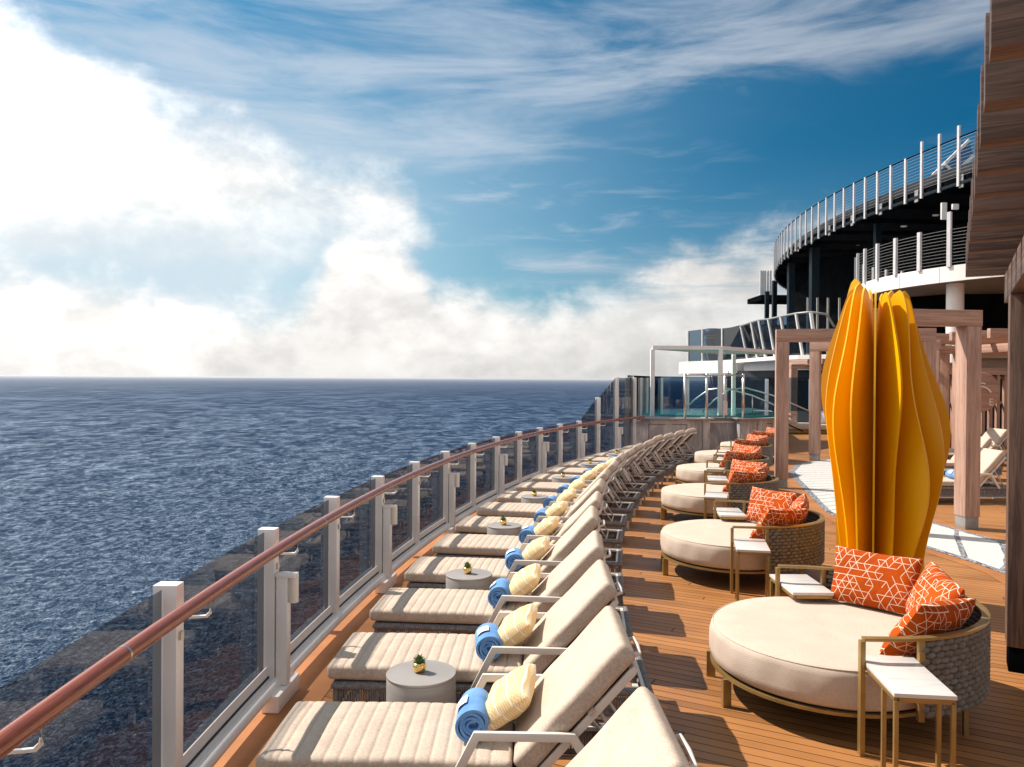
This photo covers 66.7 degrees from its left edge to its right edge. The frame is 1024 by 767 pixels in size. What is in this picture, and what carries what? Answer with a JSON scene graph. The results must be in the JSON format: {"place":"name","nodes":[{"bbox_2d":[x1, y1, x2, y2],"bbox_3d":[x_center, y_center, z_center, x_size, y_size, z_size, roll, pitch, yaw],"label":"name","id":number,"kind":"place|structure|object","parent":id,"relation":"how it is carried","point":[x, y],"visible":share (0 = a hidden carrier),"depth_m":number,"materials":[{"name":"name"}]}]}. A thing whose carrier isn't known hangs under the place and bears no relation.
{"place":"outdoors","nodes":[
{"label":"outdoors","id":0,"kind":"place"},
{"bbox_2d":[0,376,612,686],"bbox_3d":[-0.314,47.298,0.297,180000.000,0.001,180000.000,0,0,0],"label":"sea","id":1,"kind":"structure","parent":0,"point":[119,495],"depth_m":445.75,"materials":[{"name":"liquid"}]},
{"bbox_2d":[0,0,989,379],"label":"sky","id":2,"kind":"structure","parent":0,"point":[435,189],"materials":[{"name":"blue"}]},
{"bbox_2d":[213,433,789,766],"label":"deck margin","id":3,"kind":"object","parent":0,"point":[247,746],"visible":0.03,"depth_m":5.94,"materials":[{"name":"brown paint"}]},
{"bbox_2d":[0,377,644,766],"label":"glass railing","id":4,"kind":"object","parent":3,"relation":"on","point":[198,667],"visible":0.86,"depth_m":5.12,"materials":[{"name":"glass"}]},
{"bbox_2d":[625,375,822,415],"bbox_3d":[8.241,0.947,30.650,16.133,2.430,4.026,0,0,-42],"label":"wind screen","id":5,"kind":"object","parent":3,"relation":"on","point":[669,392],"visible":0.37,"depth_m":33.08,"materials":[{"name":"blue glass"}]},
{"bbox_2d":[789,359,824,422],"bbox_3d":[15.055,0.527,37.122,3.403,3.280,2.800,0,0,-4],"label":"timber pergola","id":6,"kind":"object","parent":3,"relation":"on","point":[795,366],"visible":0.18,"depth_m":37.21,"materials":[{"name":"brown wood"}]},
{"bbox_2d":[321,428,1023,766],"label":"deck","id":7,"kind":"structure","parent":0,"point":[675,609],"depth_m":5.82,"materials":[{"name":"brown wood"}]},
{"bbox_2d":[386,660,455,703],"bbox_3d":[-0.559,2.020,4.780,0.427,0.492,0.427,0,0,2],"label":"side table","id":8,"kind":"object","parent":7,"relation":"on","point":[434,682],"visible":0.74,"depth_m":4.66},
{"bbox_2d":[412,654,425,672],"bbox_3d":[-0.569,1.717,4.785,0.088,0.113,0.083,0,0,9],"label":"potted succulent","id":9,"kind":"object","parent":8,"relation":"on","point":[419,664],"visible":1,"depth_m":4.76,"materials":[{"name":"metal"}]},
{"bbox_2d":[256,606,640,766],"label":"sun lounger","id":10,"kind":"object","parent":7,"relation":"on","point":[585,678],"visible":0.81,"depth_m":3.96,"materials":[{"name":"beige fabric"}]},
{"bbox_2d":[455,688,488,742],"bbox_3d":[-0.206,1.757,4.139,0.177,0.175,0.304,-11,0,1],"label":"rolled towel","id":11,"kind":"object","parent":10,"relation":"on","point":[472,714],"visible":0.94,"depth_m":4.01,"materials":[{"name":"fabric"}]},
{"bbox_2d":[485,664,535,730],"bbox_3d":[-0.011,1.699,4.225,0.265,0.247,0.450,0,0,7],"label":"throw pillow","id":12,"kind":"object","parent":10,"relation":"on","point":[510,695],"visible":0.96,"depth_m":4.06,"materials":[{"name":"fabric"}]},
{"bbox_2d":[446,568,491,633],"bbox_3d":[-0.401,2.006,7.199,0.427,0.492,0.427,0,0,5],"label":"side table","id":13,"kind":"object","parent":7,"relation":"on","point":[476,579],"visible":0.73,"depth_m":7.06,"materials":[{"name":"concrete"}]},
{"bbox_2d":[463,561,471,573],"bbox_3d":[-0.411,1.703,7.203,0.083,0.113,0.088,0,0,1],"label":"potted succulent","id":14,"kind":"object","parent":13,"relation":"on","point":[467,568],"visible":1,"depth_m":7.18,"materials":[{"name":"metal"}]},
{"bbox_2d":[327,559,653,719],"bbox_3d":[-0.136,1.769,5.372,2.126,0.992,0.770,0,0,3],"label":"sun lounger","id":15,"kind":"object","parent":7,"relation":"on","point":[365,662],"visible":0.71,"depth_m":5.12,"materials":[{"name":"beige fabric"}]},
{"bbox_2d":[475,623,502,660],"bbox_3d":[-0.159,1.748,5.284,0.177,0.175,0.304,10,0,-4],"label":"rolled towel","id":16,"kind":"object","parent":15,"relation":"on","point":[487,637],"visible":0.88,"depth_m":5.15,"materials":[{"name":"fabric"}]},
{"bbox_2d":[498,604,537,645],"bbox_3d":[0.032,1.692,5.405,0.265,0.247,0.450,0,0,8],"label":"throw pillow","id":17,"kind":"object","parent":15,"relation":"on","point":[516,627],"visible":0.86,"depth_m":5.23,"materials":[{"name":"fabric"}]},
{"bbox_2d":[370,530,632,641],"bbox_3d":[-0.072,1.768,6.553,2.126,0.982,0.770,0,0,5],"label":"sun lounger","id":18,"kind":"object","parent":7,"relation":"on","point":[427,610],"visible":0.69,"depth_m":6.29,"materials":[{"name":"beige fabric"}]},
{"bbox_2d":[488,578,509,606],"bbox_3d":[-0.102,1.743,6.505,0.177,0.175,0.304,-15,-1,5],"label":"rolled towel","id":19,"kind":"object","parent":18,"relation":"on","point":[499,588],"visible":0.8,"depth_m":6.37,"materials":[{"name":"fabric"}]},
{"bbox_2d":[509,563,540,595],"bbox_3d":[0.108,1.685,6.616,0.265,0.247,0.450,0,0,5],"label":"throw pillow","id":20,"kind":"object","parent":18,"relation":"on","point":[524,581],"visible":0.88,"depth_m":6.44,"materials":[{"name":"fabric"}]},
{"bbox_2d":[487,522,521,535],"bbox_3d":[-0.097,1.993,9.603,0.427,0.492,0.427,0,0,9],"label":"side table","id":21,"kind":"object","parent":7,"relation":"on","point":[508,528],"visible":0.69,"depth_m":9.45,"materials":[{"name":"concrete"}]},
{"bbox_2d":[500,517,506,524],"bbox_3d":[-0.106,1.690,9.607,0.088,0.113,0.083,1,0,26],"label":"potted succulent","id":22,"kind":"object","parent":21,"relation":"on","point":[503,521],"visible":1,"depth_m":9.58,"materials":[{"name":"metal"}]},
{"bbox_2d":[404,506,624,616],"bbox_3d":[0.044,1.750,7.761,2.126,1.004,0.770,0,0,6],"label":"sun lounger","id":23,"kind":"object","parent":7,"relation":"on","point":[426,572],"visible":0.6,"depth_m":7.53,"materials":[{"name":"beige fabric"}]},
{"bbox_2d":[505,548,522,569],"bbox_3d":[0.022,1.734,7.702,0.177,0.175,0.304,10,0,-1],"label":"rolled towel","id":24,"kind":"object","parent":23,"relation":"on","point":[512,555],"visible":0.83,"depth_m":7.56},
{"bbox_2d":[522,536,549,565],"bbox_3d":[0.233,1.678,7.793,0.265,0.247,0.450,0,0,10],"label":"throw pillow","id":25,"kind":"object","parent":23,"relation":"on","point":[536,549],"visible":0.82,"depth_m":7.61,"materials":[{"name":"fabric"}]},
{"bbox_2d":[432,491,622,580],"bbox_3d":[0.199,1.750,8.938,2.126,0.990,0.770,0,0,9],"label":"sun lounger","id":26,"kind":"object","parent":7,"relation":"on","point":[473,546],"visible":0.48,"depth_m":8.73,"materials":[{"name":"beige fabric"}]},
{"bbox_2d":[519,525,534,542],"bbox_3d":[0.185,1.728,8.905,0.177,0.175,0.305,7,1,10],"label":"rolled towel","id":27,"kind":"object","parent":26,"relation":"on","point":[526,531],"visible":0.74,"depth_m":8.77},
{"bbox_2d":[534,516,559,539],"bbox_3d":[0.389,1.671,8.989,0.265,0.247,0.450,0,0,15],"label":"throw pillow","id":28,"kind":"object","parent":26,"relation":"on","point":[548,526],"visible":0.74,"depth_m":8.81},
{"bbox_2d":[521,494,548,503],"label":"side table","id":29,"kind":"object","parent":7,"relation":"on","point":[537,498],"visible":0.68,"depth_m":11.84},
{"bbox_2d":[455,478,622,555],"bbox_3d":[0.369,1.744,10.136,2.126,0.989,0.770,0,0,10],"label":"sun lounger","id":30,"kind":"object","parent":7,"relation":"on","point":[473,525],"visible":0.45,"depth_m":9.96,"materials":[{"name":"beige fabric"}]},
{"bbox_2d":[533,508,546,522],"bbox_3d":[0.378,1.724,10.089,0.177,0.175,0.304,-14,-2,8],"label":"rolled towel","id":31,"kind":"object","parent":30,"relation":"on","point":[540,512],"visible":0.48,"depth_m":9.96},
{"bbox_2d":[545,501,567,516],"bbox_3d":[0.565,1.665,10.124,0.265,0.247,0.450,0,0,16],"label":"throw pillow","id":32,"kind":"object","parent":30,"relation":"on","point":[559,508],"visible":0.7,"depth_m":9.95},
{"bbox_2d":[476,468,626,536],"bbox_3d":[0.591,1.736,11.322,2.126,0.993,0.770,0,0,11],"label":"sun lounger","id":33,"kind":"object","parent":7,"relation":"on","point":[510,509],"visible":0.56,"depth_m":11.15,"materials":[{"name":"beige fabric"}]},
{"bbox_2d":[543,495,557,507],"bbox_3d":[0.563,1.717,11.261,0.177,0.175,0.304,-14,-4,17],"label":"rolled towel","id":34,"kind":"object","parent":33,"relation":"on","point":[546,501],"visible":0.52,"depth_m":11.14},
{"bbox_2d":[556,488,575,501],"bbox_3d":[0.786,1.660,11.291,0.264,0.247,0.450,0,0,12],"label":"throw pillow","id":35,"kind":"object","parent":33,"relation":"on","point":[568,495],"visible":0.66,"depth_m":11.11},
{"bbox_2d":[552,476,572,482],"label":"side table","id":36,"kind":"object","parent":7,"relation":"on","point":[560,479],"visible":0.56,"depth_m":14.16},
{"bbox_2d":[497,460,634,528],"bbox_3d":[0.872,1.729,12.489,2.126,0.998,0.770,0,0,13],"label":"sun lounger","id":37,"kind":"object","parent":7,"relation":"on","point":[617,507],"visible":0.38,"depth_m":12.35,"materials":[{"name":"beige fabric"}]},
{"bbox_2d":[557,484,568,493],"bbox_3d":[0.829,1.712,12.473,0.177,0.175,0.305,-13,-3,14],"label":"rolled towel","id":38,"kind":"object","parent":37,"relation":"on","point":[560,490],"visible":0.69,"depth_m":12.35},
{"bbox_2d":[568,478,584,493],"bbox_3d":[1.031,1.654,12.468,0.265,0.247,0.450,0,0,9],"label":"throw pillow","id":39,"kind":"object","parent":37,"relation":"on","point":[577,484],"visible":0.7,"depth_m":12.29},
{"bbox_2d":[515,452,640,515],"bbox_3d":[1.163,1.717,13.657,2.126,1.010,0.770,0,0,15],"label":"sun lounger","id":40,"kind":"object","parent":7,"relation":"on","point":[634,497],"visible":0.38,"depth_m":13.52,"materials":[{"name":"beige fabric"}]},
{"bbox_2d":[570,475,579,483],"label":"rolled towel","id":41,"kind":"object","parent":40,"relation":"on","point":[574,478],"visible":0.44,"depth_m":13.49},
{"bbox_2d":[580,470,597,483],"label":"throw pillow","id":42,"kind":"object","parent":40,"relation":"on","point":[589,475],"visible":0.6,"depth_m":13.51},
{"bbox_2d":[531,448,647,504],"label":"sun lounger","id":43,"kind":"object","parent":7,"relation":"on","point":[629,453],"visible":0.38,"depth_m":14.71,"materials":[{"name":"beige fabric"}]},
{"bbox_2d":[592,463,607,471],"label":"throw pillow","id":44,"kind":"object","parent":43,"relation":"on","point":[601,467],"visible":0.48,"depth_m":14.62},
{"bbox_2d":[581,463,597,467],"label":"side table","id":45,"kind":"object","parent":7,"relation":"on","point":[588,465],"visible":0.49,"depth_m":16.47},
{"bbox_2d":[547,443,655,495],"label":"sun lounger","id":46,"kind":"object","parent":7,"relation":"on","point":[648,480],"visible":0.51,"depth_m":15.83,"materials":[{"name":"beige fabric"}]},
{"bbox_2d":[606,457,615,464],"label":"throw pillow","id":47,"kind":"object","parent":46,"relation":"on","point":[609,461],"visible":0.34,"depth_m":15.78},
{"bbox_2d":[563,439,664,487],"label":"sun lounger","id":48,"kind":"object","parent":7,"relation":"on","point":[649,445],"visible":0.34,"depth_m":16.86,"materials":[{"name":"beige fabric"}]},
{"bbox_2d":[608,453,619,456],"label":"side table","id":49,"kind":"object","parent":7,"relation":"on","point":[611,454],"visible":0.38,"depth_m":18.78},
{"bbox_2d":[579,435,674,481],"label":"sun lounger","id":50,"kind":"object","parent":7,"relation":"on","point":[658,441],"visible":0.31,"depth_m":18.05,"materials":[{"name":"beige fabric"}]},
{"bbox_2d":[566,687,697,766],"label":"sun lounger","id":51,"kind":"object","parent":7,"relation":"on","point":[636,730],"visible":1,"depth_m":3.02,"materials":[{"name":"beige fabric"}]},
{"bbox_2d":[593,433,683,475],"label":"sun lounger","id":52,"kind":"object","parent":7,"relation":"on","point":[668,438],"visible":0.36,"depth_m":18.93,"materials":[{"name":"beige fabric"}]},
{"bbox_2d":[609,430,693,463],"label":"sun lounger","id":53,"kind":"object","parent":7,"relation":"on","point":[680,435],"visible":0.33,"depth_m":20.00,"materials":[{"name":"beige fabric"}]},
{"bbox_2d":[623,428,696,461],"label":"sun lounger","id":54,"kind":"object","parent":7,"relation":"on","point":[690,433],"visible":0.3,"depth_m":21.05,"materials":[{"name":"beige fabric"}]},
{"bbox_2d":[704,467,725,482],"bbox_3d":[3.934,1.942,15.087,0.330,0.578,0.600,1,0,23],"label":"marble table","id":55,"kind":"object","parent":7,"relation":"on","point":[712,471],"visible":0.5,"depth_m":14.89,"materials":[{"name":"stone"}]},
{"bbox_2d":[704,491,728,519],"bbox_3d":[3.079,1.958,11.723,0.330,0.578,0.600,0,0,18],"label":"marble table","id":56,"kind":"object","parent":7,"relation":"on","point":[711,495],"visible":0.52,"depth_m":11.50,"materials":[{"name":"stone"}]},
{"bbox_2d":[707,475,727,482],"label":"marble table","id":57,"kind":"object","parent":7,"relation":"on","point":[719,479],"visible":0.59,"depth_m":13.47,"materials":[{"name":"stone"}]},
{"bbox_2d":[713,453,724,462],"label":"marble table","id":58,"kind":"object","parent":7,"relation":"on","point":[721,454],"visible":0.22,"depth_m":18.12,"materials":[{"name":"white stone"}]},
{"bbox_2d":[660,469,778,519],"bbox_3d":[3.402,1.880,12.806,1.876,0.725,1.912,0,0,15],"label":"round daybed","id":59,"kind":"object","parent":7,"relation":"on","point":[686,498],"visible":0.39,"depth_m":12.21,"materials":[{"name":"fabric"}]},
{"bbox_2d":[722,471,765,491],"bbox_3d":[3.631,1.561,12.155,0.680,0.450,0.216,6,32,-28],"label":"cushion","id":60,"kind":"object","parent":59,"relation":"on","point":[741,477],"visible":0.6,"depth_m":12.01,"materials":[{"name":"fabric"}]},
{"bbox_2d":[728,459,764,479],"bbox_3d":[3.970,1.527,13.202,0.211,0.450,0.680,20,-10,-32],"label":"cushion","id":61,"kind":"object","parent":59,"relation":"on","point":[741,465],"visible":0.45,"depth_m":13.18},
{"bbox_2d":[754,463,768,483],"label":"cushion","id":62,"kind":"object","parent":59,"relation":"on","point":[764,468],"visible":0.35,"depth_m":12.49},
{"bbox_2d":[636,387,808,451],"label":"hot tub terrace","id":63,"kind":"structure","parent":7,"relation":"on","point":[714,430],"depth_m":25.29,"materials":[{"name":"stone"}]},
{"bbox_2d":[650,346,774,416],"bbox_3d":[7.720,-0.069,29.025,2.137,2.476,6.964,1,0,40],"label":"white canopy","id":64,"kind":"object","parent":63,"relation":"on","point":[720,351],"visible":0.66,"depth_m":26.93,"materials":[{"name":"metal"}]},
{"bbox_2d":[683,373,744,417],"bbox_3d":[6.416,0.395,25.131,2.062,1.420,0.706,0,0,-13],"label":"railing","id":65,"kind":"object","parent":63,"relation":"on","point":[725,403],"visible":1,"depth_m":24.84,"materials":[{"name":"metal"}]},
{"bbox_2d":[675,452,769,483],"bbox_3d":[4.356,1.865,16.136,1.876,0.725,1.912,1,0,20],"label":"round daybed","id":66,"kind":"object","parent":7,"relation":"on","point":[690,473],"visible":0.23,"depth_m":15.71,"materials":[{"name":"beige fabric"}]},
{"bbox_2d":[719,451,754,467],"bbox_3d":[4.474,1.546,15.476,0.680,0.450,0.215,6,33,-20],"label":"cushion","id":67,"kind":"object","parent":66,"relation":"on","point":[729,455],"visible":0.5,"depth_m":15.34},
{"bbox_2d":[733,443,757,452],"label":"cushion","id":68,"kind":"object","parent":66,"relation":"on","point":[742,448],"visible":0.33,"depth_m":16.44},
{"bbox_2d":[752,446,761,459],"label":"cushion","id":69,"kind":"object","parent":66,"relation":"on","point":[757,451],"visible":0.44,"depth_m":15.60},
{"bbox_2d":[713,507,746,520],"bbox_3d":[2.851,1.966,10.199,0.330,0.578,0.600,0,0,6],"label":"marble table","id":70,"kind":"object","parent":7,"relation":"on","point":[731,513],"visible":0.56,"depth_m":10.04,"materials":[{"name":"white stone"}]},
{"bbox_2d":[694,441,772,465],"bbox_3d":[5.488,1.853,19.317,1.876,0.725,1.912,1,0,25],"label":"round daybed","id":71,"kind":"object","parent":7,"relation":"on","point":[703,456],"visible":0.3,"depth_m":18.91,"materials":[{"name":"beige fabric"}]},
{"bbox_2d":[730,439,759,450],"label":"cushion","id":72,"kind":"object","parent":71,"relation":"on","point":[748,442],"visible":0.44,"depth_m":18.52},
{"bbox_2d":[746,434,766,439],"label":"cushion","id":73,"kind":"object","parent":71,"relation":"on","point":[752,437],"visible":0.25,"depth_m":19.60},
{"bbox_2d":[757,436,768,445],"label":"cushion","id":74,"kind":"object","parent":71,"relation":"on","point":[763,441],"visible":0.42,"depth_m":18.86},
{"bbox_2d":[660,499,824,593],"bbox_3d":[2.726,1.897,9.287,1.876,0.725,1.912,0,0,9],"label":"round daybed","id":75,"kind":"object","parent":7,"relation":"on","point":[705,544],"visible":0.83,"depth_m":8.62,"materials":[{"name":"beige fabric"}]},
{"bbox_2d":[745,486,797,521],"bbox_3d":[3.234,1.544,9.701,0.211,0.450,0.680,20,-11,-32],"label":"cushion","id":76,"kind":"object","parent":75,"relation":"on","point":[762,502],"visible":0.69,"depth_m":9.69,"materials":[{"name":"fabric"}]},
{"bbox_2d":[749,508,807,538],"bbox_3d":[2.986,1.578,8.678,0.680,0.450,0.215,6,31,-34],"label":"cushion","id":77,"kind":"object","parent":75,"relation":"on","point":[781,517],"visible":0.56,"depth_m":8.52,"materials":[{"name":"fabric"}]},
{"bbox_2d":[789,494,808,523],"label":"cushion","id":78,"kind":"object","parent":75,"relation":"on","point":[801,502],"visible":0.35,"depth_m":9.01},
{"bbox_2d":[720,437,773,455],"bbox_3d":[6.929,1.843,22.300,1.876,0.725,1.912,1,0,30],"label":"round daybed","id":79,"kind":"object","parent":7,"relation":"on","point":[770,440],"visible":0.07,"depth_m":21.92,"materials":[{"name":"beige fabric"}]},
{"bbox_2d":[752,431,773,436],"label":"cushion","id":80,"kind":"object","parent":79,"relation":"on","point":[770,434],"visible":0.4,"depth_m":21.48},
{"bbox_2d":[766,427,774,431],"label":"cushion","id":81,"kind":"object","parent":79,"relation":"on","point":[769,429],"visible":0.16,"depth_m":22.64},
{"bbox_2d":[734,538,770,600],"bbox_3d":[2.510,1.976,8.177,0.330,0.578,0.600,0,0,12],"label":"marble table","id":82,"kind":"object","parent":7,"relation":"on","point":[746,546],"visible":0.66,"depth_m":8.01,"materials":[{"name":"stone"}]},
{"bbox_2d":[773,411,826,433],"bbox_3d":[12.789,1.484,34.017,2.404,1.334,1.364,0,0,4],"label":"lounge bed","id":83,"kind":"object","parent":7,"relation":"on","point":[799,428],"visible":0.33,"depth_m":33.43,"materials":[{"name":"fabric"}]},
{"bbox_2d":[769,574,833,598],"bbox_3d":[2.449,1.986,6.618,0.330,0.578,0.600,0,0,1],"label":"marble table","id":84,"kind":"object","parent":7,"relation":"on","point":[801,586],"visible":0.62,"depth_m":6.51,"materials":[{"name":"stone"}]},
{"bbox_2d":[679,354,1007,427],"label":"white superstructure","id":85,"kind":"object","parent":7,"relation":"on","point":[758,367],"visible":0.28,"depth_m":43.56,"materials":[{"name":"paint"}]},
{"bbox_2d":[687,311,835,362],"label":"raking windscreen","id":86,"kind":"object","parent":85,"relation":"on","point":[758,334],"visible":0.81,"depth_m":43.42,"materials":[{"name":"grey glass"}]},
{"bbox_2d":[747,125,976,354],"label":"elevated ring deck","id":87,"kind":"structure","parent":85,"relation":"on","point":[814,269],"depth_m":45.85,"materials":[{"name":"black metal"}]},
{"bbox_2d":[931,139,974,174],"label":"sun lounger","id":88,"kind":"object","parent":87,"relation":"attached to","point":[954,155],"visible":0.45,"depth_m":40.92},
{"bbox_2d":[707,564,990,756],"bbox_3d":[2.414,1.918,5.698,1.876,0.725,1.912,0,0,4],"label":"round daybed","id":89,"kind":"object","parent":7,"relation":"on","point":[807,654],"visible":0.68,"depth_m":5.14,"materials":[{"name":"beige fabric"}]},
{"bbox_2d":[828,545,922,614],"bbox_3d":[2.884,1.564,6.186,0.211,0.450,0.680,23,-15,-41],"label":"cushion","id":90,"kind":"object","parent":89,"relation":"on","point":[878,581],"visible":0.93,"depth_m":6.11,"materials":[{"name":"fabric"}]},
{"bbox_2d":[880,598,975,655],"bbox_3d":[2.738,1.599,5.093,0.680,0.450,0.215,6,31,-34],"label":"cushion","id":91,"kind":"object","parent":89,"relation":"on","point":[939,617],"visible":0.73,"depth_m":4.94,"materials":[{"name":"fabric"}]},
{"bbox_2d":[905,562,964,612],"bbox_3d":[3.052,1.579,5.616,0.217,0.450,0.680,25,8,10],"label":"cushion","id":92,"kind":"object","parent":89,"relation":"on","point":[934,582],"visible":0.55,"depth_m":5.58,"materials":[{"name":"fabric"}]},
{"bbox_2d":[774,328,936,488],"bbox_3d":[7.155,0.550,16.331,3.102,3.390,0.265,0,0,13],"label":"timber pergola","id":93,"kind":"object","parent":7,"relation":"on","point":[784,338],"visible":0.55,"depth_m":16.51,"materials":[{"name":"brown wood"}]},
{"bbox_2d":[809,340,951,460],"bbox_3d":[10.817,0.529,22.764,3.302,3.400,3.343,1,0,34],"label":"timber pergola","id":94,"kind":"object","parent":7,"relation":"on","point":[816,349],"visible":0.3,"depth_m":22.25,"materials":[{"name":"brown wood"}]},
{"bbox_2d":[821,279,950,575],"bbox_3d":[3.829,0.588,7.996,1.186,3.375,1.183,0,0,0],"label":"fin sculpture","id":95,"kind":"object","parent":7,"relation":"on","point":[886,415],"visible":0.87,"depth_m":7.75,"materials":[{"name":"yellow paint"}]},
{"bbox_2d":[787,458,1004,583],"bbox_3d":[6.436,2.245,14.897,1.711,0.001,16.968,0,0,14],"label":"path border","id":96,"kind":"object","parent":7,"relation":"on","point":[816,507],"visible":0.58,"depth_m":10.62,"materials":[{"name":"brown paint"}]},
{"bbox_2d":[789,459,1005,573],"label":"mosaic path","id":97,"kind":"structure","parent":7,"relation":"on","point":[813,480],"depth_m":11.58,"materials":[{"name":"white tile"}]},
{"bbox_2d":[866,655,956,766],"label":"marble table","id":98,"kind":"object","parent":7,"relation":"on","point":[905,679],"visible":0.87,"depth_m":4.45,"materials":[{"name":"stone"}]},
{"bbox_2d":[876,308,982,529],"bbox_3d":[6.203,0.560,12.072,2.162,3.410,0.265,0,0,-7],"label":"timber pergola","id":99,"kind":"object","parent":7,"relation":"on","point":[968,324],"visible":0.55,"depth_m":12.06,"materials":[{"name":"brown wood"}]},
{"bbox_2d":[854,203,1007,362],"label":"white balcony","id":100,"kind":"structure","parent":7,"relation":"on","point":[949,286],"depth_m":30.83,"materials":[{"name":"paint"}]},
{"bbox_2d":[933,518,1005,541],"bbox_3d":[8.074,2.261,13.986,2.128,0.001,16.729,0,0,11],"label":"path edging","id":101,"kind":"object","parent":7,"relation":"on","point":[970,530],"visible":0.25,"depth_m":11.92,"materials":[{"name":"brown paint"}]},
{"bbox_2d":[936,328,1007,447],"bbox_3d":[14.721,0.451,20.227,5.600,3.640,8.460,0,0,-6],"label":"timber pergola","id":102,"kind":"object","parent":7,"relation":"on","point":[994,340],"visible":0.13,"depth_m":22.23,"materials":[{"name":"brown wood"}]},
{"bbox_2d":[939,448,1006,498],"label":"sun lounger","id":103,"kind":"object","parent":7,"relation":"on","point":[991,461],"visible":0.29,"depth_m":14.68,"materials":[{"name":"beige fabric"}]},
{"bbox_2d":[945,469,953,478],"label":"rolled towel","id":104,"kind":"object","parent":103,"relation":"on","point":[949,473],"visible":0.44,"depth_m":14.95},
{"bbox_2d":[944,437,1002,479],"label":"sun lounger","id":105,"kind":"object","parent":7,"relation":"on","point":[987,442],"visible":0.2,"depth_m":18.10,"materials":[{"name":"beige fabric"}]},
{"bbox_2d":[947,428,1006,461],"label":"sun lounger","id":106,"kind":"object","parent":7,"relation":"on","point":[998,437],"visible":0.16,"depth_m":21.28,"materials":[{"name":"beige fabric"}]},
{"bbox_2d":[949,368,1007,445],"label":"slatted wall","id":107,"kind":"structure","parent":7,"relation":"on","point":[990,418],"depth_m":27.76,"materials":[{"name":"brown wood"}]},
{"bbox_2d":[981,372,999,411],"bbox_3d":[16.204,0.289,26.839,1.360,1.360,0.125,0,0,-5],"label":"round sign","id":108,"kind":"object","parent":107,"relation":"attached to","point":[990,391],"visible":0.53,"depth_m":26.84,"materials":[{"name":"brown wood"}]},
{"bbox_2d":[965,0,1023,673],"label":"timber pergola","id":109,"kind":"object","parent":7,"relation":"on","point":[995,237],"visible":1,"depth_m":4.78,"materials":[{"name":"brown wood"}]},
{"bbox_2d":[821,413,825,422],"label":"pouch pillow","id":110,"kind":"object","parent":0,"point":[823,418],"visible":0.28,"depth_m":33.61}
]}

